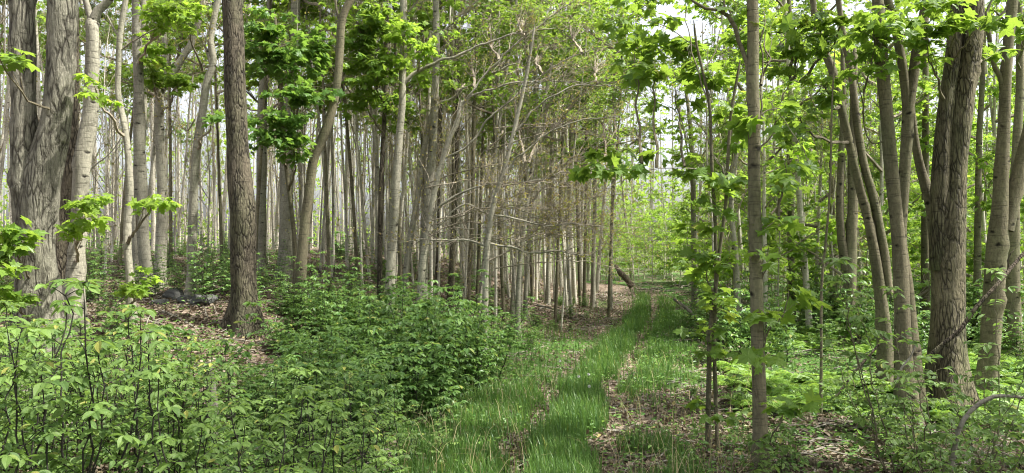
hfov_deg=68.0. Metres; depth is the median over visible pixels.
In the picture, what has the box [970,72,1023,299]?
young maple
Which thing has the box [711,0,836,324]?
twiggy tree
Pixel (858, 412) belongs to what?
herb plant
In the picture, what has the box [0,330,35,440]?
seedling
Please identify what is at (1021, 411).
fern
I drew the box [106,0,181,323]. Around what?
crooked slender tree
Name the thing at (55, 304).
seedling
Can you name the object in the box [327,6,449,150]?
canopy tree
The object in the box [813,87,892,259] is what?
twiggy tree
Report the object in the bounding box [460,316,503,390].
bush
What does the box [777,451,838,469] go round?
fallen log
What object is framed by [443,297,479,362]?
bush
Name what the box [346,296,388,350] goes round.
bush
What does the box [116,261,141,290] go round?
bush
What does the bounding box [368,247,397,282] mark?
bush
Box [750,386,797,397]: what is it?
fern
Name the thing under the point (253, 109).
canopy tree
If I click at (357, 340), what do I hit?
bush
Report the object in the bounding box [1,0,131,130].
canopy tree
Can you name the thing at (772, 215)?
twiggy tree
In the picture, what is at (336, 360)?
bush
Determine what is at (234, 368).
seedling
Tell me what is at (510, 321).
bush
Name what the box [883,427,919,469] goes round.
herb plant
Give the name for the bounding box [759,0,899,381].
leaning tree
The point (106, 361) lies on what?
seedling
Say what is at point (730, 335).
bush
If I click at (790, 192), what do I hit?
thin sapling
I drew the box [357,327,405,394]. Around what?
bush
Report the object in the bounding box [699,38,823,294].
young maple
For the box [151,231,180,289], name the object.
bush
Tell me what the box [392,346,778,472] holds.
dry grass
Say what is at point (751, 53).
maple sapling
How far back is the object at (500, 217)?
21.19 m
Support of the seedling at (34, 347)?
on the ground at (603, 288)
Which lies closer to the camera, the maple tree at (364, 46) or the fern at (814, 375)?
the fern at (814, 375)
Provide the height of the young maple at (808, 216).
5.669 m
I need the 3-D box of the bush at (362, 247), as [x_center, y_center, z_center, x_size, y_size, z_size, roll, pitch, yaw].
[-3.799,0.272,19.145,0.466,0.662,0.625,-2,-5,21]
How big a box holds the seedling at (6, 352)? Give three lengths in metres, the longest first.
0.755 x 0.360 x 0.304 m
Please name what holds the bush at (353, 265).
on the ground at (603, 288)
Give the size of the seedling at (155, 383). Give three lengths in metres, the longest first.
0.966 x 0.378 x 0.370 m
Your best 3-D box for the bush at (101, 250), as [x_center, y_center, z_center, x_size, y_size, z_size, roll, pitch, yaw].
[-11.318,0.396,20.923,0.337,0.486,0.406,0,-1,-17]
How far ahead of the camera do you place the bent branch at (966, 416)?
4.68 m
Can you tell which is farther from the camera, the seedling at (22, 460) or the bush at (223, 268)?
the bush at (223, 268)
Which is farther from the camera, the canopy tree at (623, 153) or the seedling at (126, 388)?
the canopy tree at (623, 153)
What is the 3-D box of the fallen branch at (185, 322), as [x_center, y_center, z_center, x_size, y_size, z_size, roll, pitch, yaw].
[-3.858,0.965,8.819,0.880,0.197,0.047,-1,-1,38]
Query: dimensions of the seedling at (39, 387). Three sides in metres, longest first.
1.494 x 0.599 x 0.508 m
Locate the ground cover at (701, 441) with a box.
[2,249,1023,472]
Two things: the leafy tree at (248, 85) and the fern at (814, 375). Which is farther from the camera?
the leafy tree at (248, 85)
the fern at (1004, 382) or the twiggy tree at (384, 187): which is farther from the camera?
the twiggy tree at (384, 187)
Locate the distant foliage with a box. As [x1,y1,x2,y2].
[0,38,1022,271]
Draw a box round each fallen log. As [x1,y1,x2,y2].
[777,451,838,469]
[817,417,897,431]
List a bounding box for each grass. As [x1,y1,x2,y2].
[392,280,800,472]
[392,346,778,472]
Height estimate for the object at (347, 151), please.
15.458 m
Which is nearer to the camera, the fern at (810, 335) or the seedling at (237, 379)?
the seedling at (237, 379)
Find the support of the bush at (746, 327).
on the ground at (603, 288)
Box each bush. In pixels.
[0,343,20,385]
[12,330,77,398]
[57,311,126,389]
[58,331,96,369]
[85,239,113,301]
[85,269,109,297]
[85,274,105,301]
[86,217,112,275]
[86,253,101,278]
[90,279,119,319]
[95,242,104,257]
[97,296,132,333]
[105,246,125,299]
[105,304,195,408]
[107,236,118,251]
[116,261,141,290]
[128,331,171,369]
[135,260,165,296]
[148,301,264,421]
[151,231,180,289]
[165,255,186,289]
[169,259,185,283]
[173,234,186,255]
[179,236,186,251]
[184,225,225,304]
[187,237,210,295]
[197,227,216,270]
[197,234,218,290]
[197,266,221,293]
[203,245,229,280]
[204,252,230,293]
[216,222,227,250]
[218,244,229,280]
[218,256,229,291]
[220,242,229,263]
[220,382,271,439]
[221,394,262,429]
[224,253,263,293]
[230,359,259,396]
[236,377,276,429]
[238,345,285,404]
[239,368,276,410]
[254,354,312,431]
[255,376,291,417]
[257,258,279,289]
[257,278,271,312]
[260,308,295,350]
[262,344,287,388]
[263,379,320,440]
[264,339,326,413]
[264,359,337,446]
[266,239,285,279]
[266,255,288,314]
[270,271,306,308]
[270,322,294,354]
[271,227,278,252]
[273,301,298,336]
[274,293,292,315]
[274,318,315,353]
[275,314,332,383]
[276,249,288,281]
[278,326,355,397]
[279,256,311,330]
[281,291,301,315]
[281,324,353,422]
[282,377,329,444]
[283,292,305,315]
[286,284,331,346]
[291,337,323,377]
[291,352,353,436]
[294,261,324,320]
[295,363,332,414]
[297,309,348,376]
[301,286,346,326]
[301,333,336,358]
[302,231,346,330]
[302,277,342,331]
[307,237,346,329]
[307,303,334,350]
[310,284,359,350]
[314,257,362,349]
[316,298,369,351]
[316,325,406,455]
[317,297,360,349]
[317,316,366,388]
[320,302,370,346]
[323,304,382,354]
[328,350,384,436]
[330,290,368,315]
[331,238,351,253]
[332,248,356,302]
[335,236,352,260]
[335,256,366,311]
[335,328,395,396]
[336,358,389,427]
[337,334,375,360]
[338,325,401,412]
[339,359,386,410]
[340,266,367,295]
[341,273,399,339]
[341,340,377,363]
[342,311,425,405]
[343,290,392,349]
[345,251,366,283]
[345,331,376,356]
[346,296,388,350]
[348,325,408,396]
[348,352,405,436]
[349,218,367,259]
[353,233,370,258]
[353,295,418,380]
[354,266,380,321]
[357,265,389,343]
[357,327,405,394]
[359,284,401,347]
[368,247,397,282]
[372,274,403,312]
[376,300,436,388]
[377,293,470,398]
[378,347,412,396]
[379,275,428,334]
[379,289,425,340]
[381,270,407,321]
[381,276,429,370]
[388,332,457,424]
[390,318,474,419]
[394,287,459,372]
[395,281,423,326]
[396,285,472,380]
[397,272,428,304]
[397,281,443,329]
[399,306,459,380]
[400,273,438,349]
[402,250,416,267]
[402,279,440,319]
[404,358,451,423]
[407,296,449,341]
[409,253,417,280]
[409,297,475,397]
[417,318,478,410]
[418,335,467,404]
[419,306,487,381]
[433,285,475,347]
[439,269,488,369]
[439,291,472,329]
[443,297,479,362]
[445,273,496,384]
[447,303,481,332]
[449,298,497,363]
[450,317,498,390]
[457,275,473,297]
[459,257,476,294]
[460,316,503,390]
[471,275,495,328]
[472,303,514,377]
[488,292,493,308]
[489,296,535,380]
[491,304,529,343]
[519,324,538,348]
[526,307,540,326]
[530,310,546,327]
[530,320,543,338]
[542,319,554,331]
[550,321,562,330]
[557,296,562,306]
[563,300,577,316]
[563,320,574,330]
[579,293,588,305]
[583,307,592,318]
[667,274,676,287]
[676,292,702,324]
[690,309,708,340]
[691,273,736,326]
[691,273,749,360]
[709,280,750,352]
[732,303,749,333]
[735,270,782,331]
[749,284,774,308]
[765,301,803,364]
[772,308,793,330]
[779,280,798,302]
[788,270,819,318]
[788,317,807,333]
[790,257,825,311]
[793,274,819,322]
[805,281,838,330]
[806,313,841,353]
[815,256,860,322]
[824,287,841,321]
[834,256,874,344]
[860,290,888,327]
[861,277,893,348]
[887,265,919,314]
[888,269,920,319]
[892,295,929,351]
[916,301,930,341]
[966,269,983,319]
[966,275,1023,345]
[966,282,982,345]
[966,286,981,334]
[966,306,976,344]
[968,278,1023,347]
[971,321,1003,349]
[1001,313,1023,357]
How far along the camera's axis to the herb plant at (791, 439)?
5.32 m
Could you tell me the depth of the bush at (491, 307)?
9.17 m
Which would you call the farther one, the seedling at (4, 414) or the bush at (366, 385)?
the bush at (366, 385)
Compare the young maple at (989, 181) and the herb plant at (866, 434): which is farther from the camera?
the young maple at (989, 181)
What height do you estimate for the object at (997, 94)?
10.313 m
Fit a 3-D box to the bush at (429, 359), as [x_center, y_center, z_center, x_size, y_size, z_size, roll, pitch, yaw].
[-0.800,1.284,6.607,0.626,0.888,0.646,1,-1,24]
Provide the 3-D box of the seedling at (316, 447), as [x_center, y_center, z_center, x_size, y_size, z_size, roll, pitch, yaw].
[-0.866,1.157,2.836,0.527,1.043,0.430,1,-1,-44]
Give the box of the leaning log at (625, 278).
[614,264,634,288]
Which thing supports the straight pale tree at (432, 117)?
on the ground at (603, 288)
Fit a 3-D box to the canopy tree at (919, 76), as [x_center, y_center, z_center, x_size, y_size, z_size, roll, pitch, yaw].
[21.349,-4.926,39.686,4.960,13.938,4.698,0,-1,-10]
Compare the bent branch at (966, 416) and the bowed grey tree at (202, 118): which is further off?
the bowed grey tree at (202, 118)
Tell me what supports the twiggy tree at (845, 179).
on the ground at (603, 288)
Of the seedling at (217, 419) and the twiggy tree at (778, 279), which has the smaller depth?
the seedling at (217, 419)
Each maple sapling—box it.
[567,0,747,452]
[691,0,831,472]
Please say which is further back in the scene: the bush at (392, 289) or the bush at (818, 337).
the bush at (818, 337)
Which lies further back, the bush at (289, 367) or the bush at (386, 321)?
the bush at (386, 321)
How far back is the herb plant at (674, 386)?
7.42 m
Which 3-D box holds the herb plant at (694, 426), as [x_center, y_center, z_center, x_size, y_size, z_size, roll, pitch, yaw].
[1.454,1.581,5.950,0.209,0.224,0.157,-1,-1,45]
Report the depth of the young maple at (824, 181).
24.76 m
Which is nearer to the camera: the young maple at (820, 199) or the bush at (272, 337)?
the bush at (272, 337)
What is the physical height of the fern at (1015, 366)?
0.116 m
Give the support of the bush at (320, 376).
on the ground at (603, 288)
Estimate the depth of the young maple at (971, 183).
26.65 m
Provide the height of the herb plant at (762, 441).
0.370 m
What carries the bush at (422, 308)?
on the ground at (603, 288)
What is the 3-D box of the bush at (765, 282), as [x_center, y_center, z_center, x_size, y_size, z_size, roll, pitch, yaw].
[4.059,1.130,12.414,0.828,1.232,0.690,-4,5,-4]
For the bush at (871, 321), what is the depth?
11.87 m
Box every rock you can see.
[149,299,168,305]
[162,288,183,299]
[177,295,192,303]
[188,294,217,305]
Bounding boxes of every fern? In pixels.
[703,359,746,368]
[711,378,741,388]
[718,393,751,407]
[720,379,793,388]
[722,363,751,370]
[725,369,766,377]
[735,398,785,407]
[736,372,783,379]
[738,398,777,410]
[744,380,801,387]
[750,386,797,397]
[766,370,778,375]
[767,335,809,342]
[769,394,805,403]
[775,341,809,349]
[775,383,804,391]
[777,375,802,383]
[783,373,803,382]
[789,374,862,386]
[791,374,849,392]
[793,388,845,398]
[795,395,842,411]
[799,332,819,338]
[803,373,853,385]
[804,329,835,334]
[815,346,843,350]
[816,371,859,380]
[824,401,891,418]
[826,396,868,408]
[842,340,874,346]
[850,345,874,354]
[853,384,888,396]
[855,382,892,391]
[857,376,889,385]
[865,385,893,393]
[922,362,976,371]
[923,406,983,418]
[931,401,992,415]
[960,415,994,424]
[968,353,977,359]
[972,374,1023,386]
[976,389,1023,408]
[977,352,1013,359]
[978,392,1023,408]
[992,409,1023,423]
[1000,360,1017,371]
[1000,381,1023,391]
[1002,370,1022,379]
[1007,360,1022,371]
[1013,409,1023,421]
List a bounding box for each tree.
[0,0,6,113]
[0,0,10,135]
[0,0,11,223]
[0,0,78,363]
[0,0,116,113]
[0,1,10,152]
[0,3,84,163]
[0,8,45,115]
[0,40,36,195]
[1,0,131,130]
[1,1,105,98]
[2,0,154,250]
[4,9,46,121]
[35,0,213,263]
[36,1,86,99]
[38,7,129,255]
[44,0,176,272]
[44,0,219,263]
[46,0,222,251]
[54,0,124,336]
[55,11,78,287]
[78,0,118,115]
[78,3,122,255]
[79,24,151,261]
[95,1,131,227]
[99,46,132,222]
[101,0,311,266]
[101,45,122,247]
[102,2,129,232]
[104,6,194,188]
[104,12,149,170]
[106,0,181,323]
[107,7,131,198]
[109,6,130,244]
[111,8,221,255]
[116,61,173,237]
[118,5,201,255]
[121,0,222,288]
[122,0,212,298]
[132,0,146,277]
[132,0,224,295]
[140,0,287,252]
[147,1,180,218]
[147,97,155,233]
[157,0,339,250]
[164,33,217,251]
[166,89,225,236]
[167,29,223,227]
[168,33,227,264]
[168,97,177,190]
[174,36,225,257]
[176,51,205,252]
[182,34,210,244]
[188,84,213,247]
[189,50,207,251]
[191,0,362,152]
[192,42,255,207]
[195,0,336,239]
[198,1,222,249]
[200,0,330,43]
[202,0,424,284]
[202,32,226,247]
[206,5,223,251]
[217,16,310,261]
[220,0,271,338]
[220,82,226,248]
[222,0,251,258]
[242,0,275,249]
[242,0,349,283]
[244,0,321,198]
[244,5,345,287]
[248,0,271,273]
[249,58,314,238]
[250,20,379,251]
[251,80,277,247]
[254,0,393,250]
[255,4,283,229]
[258,0,451,276]
[264,1,344,246]
[264,4,331,238]
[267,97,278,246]
[272,70,316,247]
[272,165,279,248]
[274,0,360,279]
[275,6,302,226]
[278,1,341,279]
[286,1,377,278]
[292,0,353,316]
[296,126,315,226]
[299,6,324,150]
[300,0,466,297]
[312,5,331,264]
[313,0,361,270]
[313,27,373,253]
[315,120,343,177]
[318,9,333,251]
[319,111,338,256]
[321,0,393,290]
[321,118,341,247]
[322,0,423,315]
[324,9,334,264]
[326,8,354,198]
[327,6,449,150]
[328,0,514,283]
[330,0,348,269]
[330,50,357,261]
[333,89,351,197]
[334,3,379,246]
[337,3,471,253]
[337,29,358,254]
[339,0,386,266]
[345,54,385,246]
[350,0,690,354]
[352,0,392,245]
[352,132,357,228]
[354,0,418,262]
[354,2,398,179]
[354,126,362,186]
[355,1,420,291]
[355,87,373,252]
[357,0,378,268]
[357,0,407,298]
[358,106,388,219]
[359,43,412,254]
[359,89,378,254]
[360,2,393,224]
[360,50,422,247]
[361,0,536,311]
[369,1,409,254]
[372,19,446,263]
[376,0,554,314]
[378,4,465,251]
[379,110,412,254]
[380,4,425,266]
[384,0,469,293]
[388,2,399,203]
[389,0,580,295]
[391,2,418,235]
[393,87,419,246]
[395,0,636,301]
[396,0,552,276]
[397,0,614,324]
[398,78,448,240]
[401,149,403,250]
[402,0,679,302]
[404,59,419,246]
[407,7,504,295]
[408,23,465,250]
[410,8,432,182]
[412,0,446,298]
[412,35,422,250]
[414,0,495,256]
[415,100,461,251]
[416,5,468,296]
[416,13,491,309]
[419,0,446,293]
[422,81,495,264]
[425,22,477,307]
[431,72,492,282]
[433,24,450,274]
[441,114,475,258]
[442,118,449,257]
[442,121,471,237]
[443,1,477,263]
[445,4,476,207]
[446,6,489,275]
[446,24,545,282]
[446,80,492,271]
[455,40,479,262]
[460,0,514,173]
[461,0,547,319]
[461,0,643,326]
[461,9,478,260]
[462,0,608,299]
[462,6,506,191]
[462,8,487,309]
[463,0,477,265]
[464,94,530,264]
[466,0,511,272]
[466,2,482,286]
[468,0,566,311]
[468,3,623,287]
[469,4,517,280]
[471,146,514,249]
[476,7,564,242]
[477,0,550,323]
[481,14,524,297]
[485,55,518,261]
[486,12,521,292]
[495,0,634,282]
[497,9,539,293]
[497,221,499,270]
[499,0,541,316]
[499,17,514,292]
[502,6,613,279]
[504,1,625,303]
[506,0,632,305]
[507,0,547,317]
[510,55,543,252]
[511,0,679,339]
[514,2,549,319]
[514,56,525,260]
[515,91,568,286]
[517,0,682,290]
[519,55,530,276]
[520,74,548,290]
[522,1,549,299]
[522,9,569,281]
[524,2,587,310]
[525,132,577,299]
[530,10,568,291]
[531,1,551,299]
[536,0,700,317]
[538,4,567,304]
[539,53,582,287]
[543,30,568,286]
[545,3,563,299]
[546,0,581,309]
[551,1,579,304]
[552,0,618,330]
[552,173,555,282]
[560,126,609,282]
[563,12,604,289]
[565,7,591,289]
[578,44,594,306]
[579,1,684,277]
[584,37,605,306]
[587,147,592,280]
[606,46,636,309]
[643,0,743,339]
[651,0,847,308]
[662,57,746,308]
[663,4,783,310]
[676,94,785,326]
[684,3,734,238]
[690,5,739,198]
[693,0,933,326]
[694,80,768,288]
[695,115,747,284]
[698,0,867,206]
[703,0,811,269]
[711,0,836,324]
[715,64,780,266]
[722,94,808,308]
[724,87,814,297]
[740,0,849,184]
[758,0,937,296]
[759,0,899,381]
[764,26,850,265]
[770,0,799,318]
[784,5,836,287]
[785,61,888,326]
[793,42,901,307]
[796,4,894,325]
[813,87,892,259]
[828,60,901,306]
[829,119,838,313]
[830,46,862,346]
[834,0,916,175]
[835,0,934,424]
[835,12,884,310]
[837,0,945,219]
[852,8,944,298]
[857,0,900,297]
[871,21,943,159]
[884,0,930,409]
[895,0,1023,422]
[912,111,931,280]
[919,20,929,331]
[934,2,1023,164]
[970,29,998,339]
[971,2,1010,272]
[974,0,1023,390]
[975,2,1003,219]
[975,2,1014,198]
[1002,0,1023,355]
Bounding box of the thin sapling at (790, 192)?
[765,48,834,413]
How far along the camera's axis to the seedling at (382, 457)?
3.79 m
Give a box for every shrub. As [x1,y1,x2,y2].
[816,323,887,432]
[819,256,938,472]
[860,359,936,432]
[870,286,963,472]
[884,362,1023,472]
[898,339,1023,472]
[916,268,1023,472]
[976,413,1023,472]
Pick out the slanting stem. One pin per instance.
(861, 364)
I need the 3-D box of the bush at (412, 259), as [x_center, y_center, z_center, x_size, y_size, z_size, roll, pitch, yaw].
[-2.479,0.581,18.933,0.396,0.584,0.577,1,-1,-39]
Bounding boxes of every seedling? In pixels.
[0,278,142,472]
[0,300,47,469]
[0,304,57,422]
[0,307,47,427]
[0,314,83,472]
[0,322,66,470]
[0,322,85,468]
[0,325,61,472]
[0,326,57,445]
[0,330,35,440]
[0,333,61,469]
[0,335,53,471]
[0,336,37,401]
[0,339,23,472]
[0,339,116,468]
[0,344,76,470]
[0,346,61,447]
[0,347,49,470]
[0,348,81,472]
[0,358,63,470]
[0,359,99,472]
[0,367,30,470]
[0,368,49,453]
[0,454,39,470]
[2,296,120,469]
[3,318,87,468]
[3,338,81,472]
[4,333,51,397]
[6,304,59,352]
[8,319,65,468]
[9,318,52,414]
[13,331,81,422]
[15,446,37,454]
[18,348,115,471]
[18,363,154,472]
[19,336,72,454]
[20,323,94,451]
[22,354,91,456]
[30,353,122,457]
[33,279,169,472]
[34,349,100,470]
[36,317,164,472]
[40,324,90,384]
[48,335,147,472]
[50,360,100,447]
[50,377,94,472]
[56,339,99,419]
[64,347,161,471]
[65,322,117,402]
[72,357,134,472]
[75,346,139,470]
[77,330,124,398]
[77,373,145,470]
[78,348,146,471]
[79,308,186,472]
[85,366,157,472]
[86,306,170,472]
[86,331,146,419]
[88,319,125,368]
[93,327,166,454]
[94,321,116,383]
[95,339,184,472]
[100,360,180,472]
[105,338,145,413]
[106,322,145,410]
[107,325,181,392]
[107,328,240,472]
[109,324,165,425]
[109,331,161,430]
[109,340,199,472]
[110,370,176,472]
[110,380,162,443]
[112,381,201,472]
[113,375,191,472]
[119,375,227,472]
[124,330,198,461]
[124,370,198,472]
[129,341,220,461]
[129,375,197,472]
[134,362,196,472]
[140,352,220,471]
[143,335,218,411]
[145,369,191,460]
[146,366,200,472]
[147,365,225,469]
[148,392,206,470]
[149,362,269,472]
[155,423,225,472]
[156,381,219,469]
[162,388,244,472]
[167,344,222,470]
[170,375,237,472]
[181,399,293,472]
[186,346,244,467]
[186,408,232,466]
[186,416,230,472]
[187,339,226,422]
[194,397,277,470]
[201,420,252,472]
[202,377,261,466]
[204,361,218,444]
[204,363,251,465]
[205,339,272,465]
[207,383,232,438]
[212,412,272,469]
[222,356,254,397]
[227,418,300,472]
[228,398,307,472]
[246,366,296,468]
[248,389,330,472]
[250,407,326,472]
[251,397,300,465]
[252,386,280,447]
[253,374,294,471]
[258,367,345,471]
[258,368,338,464]
[259,408,348,472]
[262,424,307,472]
[271,372,322,469]
[274,384,338,471]
[274,402,299,453]
[275,363,294,408]
[277,384,356,472]
[279,366,332,463]
[285,384,344,472]
[285,399,329,461]
[289,374,323,433]
[292,387,373,472]
[292,401,344,472]
[305,368,357,457]
[306,380,361,458]
[306,399,346,472]
[306,399,353,472]
[310,415,353,472]
[314,365,383,472]
[320,371,393,472]
[321,416,361,472]
[326,398,364,468]
[329,379,371,464]
[338,417,385,472]
[344,363,406,462]
[344,413,379,472]
[347,426,397,472]
[350,388,405,472]
[359,419,403,472]
[360,404,410,472]
[362,376,407,461]
[371,383,417,469]
[374,389,405,439]
[378,437,404,472]
[378,439,402,471]
[394,404,423,454]
[397,407,437,460]
[414,404,428,423]
[421,396,458,454]
[428,412,448,443]
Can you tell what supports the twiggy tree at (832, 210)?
on the ground at (603, 288)
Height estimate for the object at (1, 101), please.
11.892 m
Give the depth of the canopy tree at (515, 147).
26.30 m
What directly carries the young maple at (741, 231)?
on the ground at (603, 288)
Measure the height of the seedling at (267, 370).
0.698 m
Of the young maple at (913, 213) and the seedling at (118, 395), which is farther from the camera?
the young maple at (913, 213)
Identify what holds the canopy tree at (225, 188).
on the ground at (603, 288)
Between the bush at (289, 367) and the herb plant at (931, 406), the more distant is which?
the herb plant at (931, 406)
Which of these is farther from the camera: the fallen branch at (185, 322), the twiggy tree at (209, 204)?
the twiggy tree at (209, 204)
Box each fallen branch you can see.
[162,310,199,330]
[536,304,584,317]
[807,435,847,443]
[957,438,1010,465]
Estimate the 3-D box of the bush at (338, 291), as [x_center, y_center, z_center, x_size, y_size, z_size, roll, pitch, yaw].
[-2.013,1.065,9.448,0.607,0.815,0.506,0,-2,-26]
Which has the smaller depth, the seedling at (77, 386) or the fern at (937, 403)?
the seedling at (77, 386)
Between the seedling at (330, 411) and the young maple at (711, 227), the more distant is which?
the young maple at (711, 227)
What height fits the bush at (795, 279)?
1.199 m
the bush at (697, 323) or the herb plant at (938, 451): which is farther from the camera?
the bush at (697, 323)
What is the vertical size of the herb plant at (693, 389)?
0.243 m
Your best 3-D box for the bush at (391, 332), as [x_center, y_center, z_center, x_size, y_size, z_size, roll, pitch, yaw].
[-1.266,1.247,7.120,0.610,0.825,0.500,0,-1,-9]
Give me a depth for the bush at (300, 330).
8.23 m
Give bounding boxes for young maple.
[552,196,608,270]
[573,183,608,259]
[576,181,645,276]
[586,209,627,279]
[595,230,622,282]
[596,215,637,273]
[597,197,641,259]
[603,226,636,277]
[613,183,671,272]
[613,199,668,278]
[614,217,651,283]
[618,227,660,279]
[620,202,663,274]
[629,168,690,269]
[629,223,672,282]
[637,170,686,274]
[637,206,688,279]
[646,232,677,281]
[653,143,746,266]
[654,201,710,268]
[658,74,837,316]
[658,219,686,280]
[662,189,710,265]
[664,0,838,307]
[664,225,690,287]
[665,148,747,268]
[669,37,889,329]
[683,191,747,281]
[696,185,745,291]
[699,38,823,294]
[717,135,828,309]
[717,155,780,290]
[721,0,919,293]
[722,157,812,294]
[722,166,819,293]
[734,63,839,272]
[737,107,907,281]
[737,115,812,291]
[761,150,867,293]
[770,0,997,317]
[774,155,828,270]
[779,68,889,275]
[795,70,919,265]
[805,37,1023,299]
[808,75,935,299]
[835,148,967,272]
[837,161,918,267]
[860,98,916,259]
[862,51,1022,291]
[863,104,931,274]
[863,106,969,275]
[865,0,1023,305]
[872,71,982,268]
[886,131,992,283]
[891,0,1023,300]
[907,111,996,274]
[909,97,1022,278]
[916,128,992,283]
[925,70,1023,285]
[966,113,1023,309]
[967,181,1022,263]
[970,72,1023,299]
[983,102,1022,287]
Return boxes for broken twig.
[896,345,915,379]
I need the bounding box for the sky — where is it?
[0,0,1023,247]
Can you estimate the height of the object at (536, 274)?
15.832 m
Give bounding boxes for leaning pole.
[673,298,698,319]
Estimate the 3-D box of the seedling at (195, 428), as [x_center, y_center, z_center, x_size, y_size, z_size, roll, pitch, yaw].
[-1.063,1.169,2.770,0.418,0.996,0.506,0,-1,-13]
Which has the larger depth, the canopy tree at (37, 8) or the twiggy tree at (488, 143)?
the canopy tree at (37, 8)
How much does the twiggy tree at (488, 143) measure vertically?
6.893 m
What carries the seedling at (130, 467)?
on the ground at (603, 288)
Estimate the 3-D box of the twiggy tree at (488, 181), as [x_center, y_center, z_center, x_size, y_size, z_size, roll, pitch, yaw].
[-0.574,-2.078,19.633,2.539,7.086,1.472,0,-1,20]
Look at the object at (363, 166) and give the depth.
23.79 m
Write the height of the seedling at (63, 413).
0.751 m
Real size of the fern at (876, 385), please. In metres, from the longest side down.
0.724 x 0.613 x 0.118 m
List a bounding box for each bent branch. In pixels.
[928,246,1023,356]
[946,394,1023,472]
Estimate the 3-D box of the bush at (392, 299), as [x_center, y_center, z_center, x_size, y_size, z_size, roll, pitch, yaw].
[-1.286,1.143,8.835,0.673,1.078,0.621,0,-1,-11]
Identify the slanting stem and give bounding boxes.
[834,338,884,396]
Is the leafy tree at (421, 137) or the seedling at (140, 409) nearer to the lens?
the seedling at (140, 409)
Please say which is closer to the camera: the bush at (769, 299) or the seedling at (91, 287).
the seedling at (91, 287)
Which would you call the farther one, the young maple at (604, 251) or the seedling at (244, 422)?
the young maple at (604, 251)
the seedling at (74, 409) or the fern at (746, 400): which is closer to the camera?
the seedling at (74, 409)
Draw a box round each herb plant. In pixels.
[665,382,684,399]
[681,388,702,405]
[685,377,711,404]
[688,423,706,446]
[692,428,713,454]
[712,419,733,440]
[721,373,748,407]
[724,427,746,447]
[726,383,751,428]
[731,407,751,447]
[739,438,772,472]
[751,450,779,472]
[761,433,796,472]
[767,399,785,419]
[767,406,790,450]
[769,443,797,472]
[773,423,803,468]
[782,437,809,471]
[818,383,841,416]
[828,395,844,412]
[829,412,852,429]
[830,375,862,410]
[840,456,866,472]
[849,401,870,429]
[852,399,879,430]
[857,420,879,440]
[869,435,892,456]
[870,423,900,458]
[877,406,904,437]
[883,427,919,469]
[901,430,931,471]
[905,405,922,426]
[908,402,923,421]
[920,449,943,472]
[923,380,951,413]
[923,397,939,421]
[939,420,963,451]
[950,395,981,432]
[956,408,991,449]
[976,453,1000,472]
[981,377,1001,410]
[990,402,1023,442]
[998,388,1023,429]
[1001,423,1023,468]
[1005,432,1023,468]
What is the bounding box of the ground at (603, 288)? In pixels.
[0,247,1023,472]
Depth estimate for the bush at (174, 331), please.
5.96 m
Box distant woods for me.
[0,18,1022,270]
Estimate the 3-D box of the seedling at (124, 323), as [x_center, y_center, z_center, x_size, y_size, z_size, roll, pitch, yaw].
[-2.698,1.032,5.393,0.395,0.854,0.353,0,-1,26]
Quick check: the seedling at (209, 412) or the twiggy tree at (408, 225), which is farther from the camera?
the twiggy tree at (408, 225)
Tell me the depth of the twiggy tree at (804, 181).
21.82 m
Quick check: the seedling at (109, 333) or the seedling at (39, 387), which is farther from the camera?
the seedling at (109, 333)
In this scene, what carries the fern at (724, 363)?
on the ground at (603, 288)
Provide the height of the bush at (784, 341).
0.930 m
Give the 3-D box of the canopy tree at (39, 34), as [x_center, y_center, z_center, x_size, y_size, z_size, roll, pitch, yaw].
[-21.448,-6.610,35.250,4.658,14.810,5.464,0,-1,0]
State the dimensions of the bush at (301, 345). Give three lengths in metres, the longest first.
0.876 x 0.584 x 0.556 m
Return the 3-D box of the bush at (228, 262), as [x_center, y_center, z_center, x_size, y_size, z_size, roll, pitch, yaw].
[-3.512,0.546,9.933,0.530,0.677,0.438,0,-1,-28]
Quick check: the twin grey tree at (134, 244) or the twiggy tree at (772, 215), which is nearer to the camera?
the twin grey tree at (134, 244)
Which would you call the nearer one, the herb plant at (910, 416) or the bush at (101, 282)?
the herb plant at (910, 416)
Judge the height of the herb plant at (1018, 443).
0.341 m
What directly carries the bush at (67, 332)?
on the ground at (603, 288)

